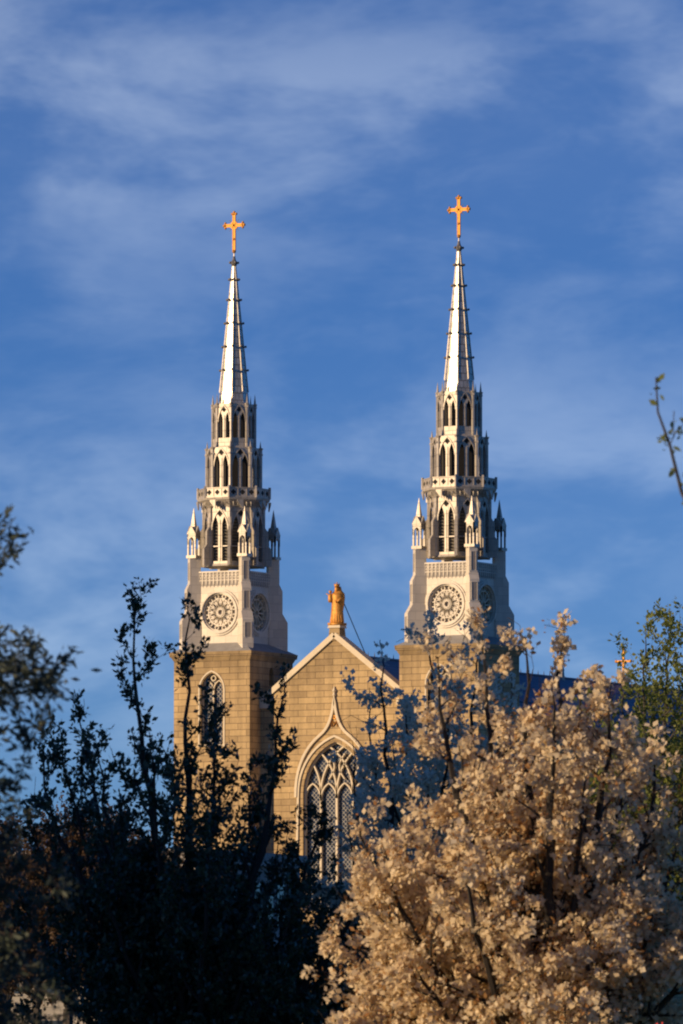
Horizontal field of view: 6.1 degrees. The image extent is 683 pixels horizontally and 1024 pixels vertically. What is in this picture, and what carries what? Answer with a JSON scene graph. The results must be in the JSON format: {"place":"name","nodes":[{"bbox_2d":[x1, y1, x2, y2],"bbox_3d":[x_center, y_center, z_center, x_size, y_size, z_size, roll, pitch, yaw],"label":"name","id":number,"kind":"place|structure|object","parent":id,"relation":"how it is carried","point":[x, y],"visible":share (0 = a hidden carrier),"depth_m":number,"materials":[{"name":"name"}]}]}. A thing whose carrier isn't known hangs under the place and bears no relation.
{"place":"outdoors","nodes":[
{"label":"outdoors","id":0,"kind":"place"},
{"bbox_2d":[0,818,26,1009],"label":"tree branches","id":1,"kind":"object","parent":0,"point":[10,997],"visible":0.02,"depth_m":318.52,"materials":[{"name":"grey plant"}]},
{"bbox_2d":[0,811,43,984],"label":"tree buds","id":2,"kind":"object","parent":1,"relation":"attached to","point":[2,831],"visible":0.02,"depth_m":318.90,"materials":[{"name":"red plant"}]},
{"bbox_2d":[0,504,102,1023],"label":"tree","id":3,"kind":"object","parent":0,"point":[41,681],"depth_m":44.80,"materials":[{"name":"plant"}]},
{"bbox_2d":[14,883,283,1023],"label":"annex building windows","id":4,"kind":"structure","parent":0,"point":[255,896],"depth_m":334.15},
{"bbox_2d":[0,577,402,1023],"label":"dark tree","id":5,"kind":"object","parent":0,"point":[128,861],"depth_m":109.11,"materials":[{"name":"plant"}]},
{"bbox_2d":[0,0,682,849],"label":"sky","id":6,"kind":"structure","parent":0,"point":[343,135],"materials":[{"name":"blue"}]},
{"bbox_2d":[219,251,474,403],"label":"cathedral spires","id":7,"kind":"object","parent":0,"point":[462,380],"visible":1,"depth_m":400.96,"materials":[{"name":"silver metal"}]},
{"bbox_2d":[219,241,474,371],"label":"spire ornaments","id":8,"kind":"object","parent":7,"relation":"attached to","point":[458,247],"visible":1,"depth_m":401.19},
{"bbox_2d":[199,395,494,560],"bbox_3d":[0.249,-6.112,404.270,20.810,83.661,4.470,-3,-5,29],"label":"steeple openings","id":9,"kind":"object","parent":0,"point":[251,491],"visible":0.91,"depth_m":405.65,"materials":[{"name":"black"}]},
{"bbox_2d":[213,507,485,560],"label":"belfry windows","id":10,"kind":"structure","parent":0,"point":[441,539],"depth_m":399.36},
{"bbox_2d":[186,238,564,680],"bbox_3d":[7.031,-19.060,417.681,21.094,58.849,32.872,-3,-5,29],"label":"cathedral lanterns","id":11,"kind":"object","parent":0,"point":[456,495],"visible":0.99,"depth_m":400.73,"materials":[{"name":"silver metal"}]},
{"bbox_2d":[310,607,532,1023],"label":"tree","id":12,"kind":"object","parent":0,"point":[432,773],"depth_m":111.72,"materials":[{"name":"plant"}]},
{"bbox_2d":[169,628,682,1023],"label":"cathedral stone walls","id":13,"kind":"structure","parent":0,"point":[314,681],"depth_m":402.68,"materials":[{"name":"beige stone"}]},
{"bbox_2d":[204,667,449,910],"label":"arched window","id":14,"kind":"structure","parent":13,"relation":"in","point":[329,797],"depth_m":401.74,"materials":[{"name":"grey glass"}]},
{"bbox_2d":[197,587,491,910],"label":"trim","id":15,"kind":"structure","parent":13,"relation":"attached to","point":[362,655],"depth_m":401.78,"materials":[{"name":"beige stone"}]},
{"bbox_2d":[171,635,518,654],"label":"cathedral tower ledges","id":16,"kind":"object","parent":13,"relation":"attached to","point":[235,646],"visible":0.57,"depth_m":404.14,"materials":[{"name":"grey stone"}]},
{"bbox_2d":[179,547,513,651],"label":"white cathedral belfry blocks","id":17,"kind":"structure","parent":13,"relation":"on","point":[273,631],"depth_m":403.73,"materials":[{"name":"white stone"}]},
{"bbox_2d":[180,551,493,638],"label":"cathedral rose panels","id":18,"kind":"object","parent":17,"relation":"attached to","point":[246,599],"visible":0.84,"depth_m":403.68,"materials":[{"name":"grey stone"}]},
{"bbox_2d":[372,658,682,857],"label":"roof","id":19,"kind":"structure","parent":13,"relation":"on","point":[392,668],"depth_m":426.13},
{"bbox_2d":[368,652,682,690],"bbox_3d":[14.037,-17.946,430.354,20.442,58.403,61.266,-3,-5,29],"label":"cathedral lead roofs","id":20,"kind":"structure","parent":19,"relation":"on","point":[520,672],"depth_m":426.55,"materials":[{"name":"grey metal"}]},
{"bbox_2d":[326,582,346,625],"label":"statue","id":21,"kind":"object","parent":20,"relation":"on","point":[336,598],"visible":1,"depth_m":402.08,"materials":[{"name":"gold metal"}]},
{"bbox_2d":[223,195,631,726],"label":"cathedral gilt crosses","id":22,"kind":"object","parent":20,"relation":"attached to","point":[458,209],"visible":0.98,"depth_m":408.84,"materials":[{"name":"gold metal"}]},
{"bbox_2d":[300,605,682,1023],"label":"blossom tree","id":23,"kind":"object","parent":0,"point":[439,896],"depth_m":88.77,"materials":[{"name":"beige plant"}]},
{"bbox_2d":[344,603,682,728],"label":"cathedral rod","id":24,"kind":"object","parent":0,"point":[519,701],"visible":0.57,"depth_m":402.46,"materials":[{"name":"black metal"}]},
{"bbox_2d":[573,596,682,919],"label":"tree","id":25,"kind":"object","parent":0,"point":[676,746],"depth_m":200.00,"materials":[{"name":"green plant"}]},
{"label":"ground","id":26,"kind":"structure","parent":0,"visible":0},
{"bbox_2d":[1,854,66,1023],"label":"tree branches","id":27,"kind":"object","parent":26,"relation":"on","point":[39,1003],"visible":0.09,"depth_m":298.70,"materials":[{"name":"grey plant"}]},
{"bbox_2d":[0,849,88,996],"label":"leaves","id":28,"kind":"object","parent":27,"relation":"attached to","point":[26,940],"visible":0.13,"depth_m":297.21,"materials":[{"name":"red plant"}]},
{"bbox_2d":[3,793,101,1023],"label":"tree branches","id":29,"kind":"object","parent":26,"relation":"on","point":[68,1021],"visible":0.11,"depth_m":298.73,"materials":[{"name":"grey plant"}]},
{"bbox_2d":[0,790,124,1006],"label":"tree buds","id":30,"kind":"object","parent":29,"relation":"attached to","point":[77,836],"visible":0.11,"depth_m":297.59,"materials":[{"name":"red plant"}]},
{"bbox_2d":[11,849,306,1023],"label":"annex building walls","id":31,"kind":"structure","parent":26,"relation":"on","point":[50,1010],"depth_m":330.18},
{"bbox_2d":[649,373,682,504],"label":"tree","id":32,"kind":"object","parent":26,"relation":"on","point":[672,457],"depth_m":50.19,"materials":[{"name":"brown plant"}]},
{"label":"tree branches","id":33,"kind":"object","parent":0,"visible":0},
{"bbox_2d":[62,803,135,970],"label":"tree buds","id":34,"kind":"object","parent":33,"relation":"attached to","point":[104,825],"depth_m":329.77,"materials":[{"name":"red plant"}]},
{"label":"tree branches","id":35,"kind":"object","parent":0,"visible":0},
{"bbox_2d":[55,826,184,993],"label":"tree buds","id":36,"kind":"object","parent":35,"relation":"attached to","point":[133,836],"visible":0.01,"depth_m":288.86,"materials":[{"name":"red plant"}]}
]}

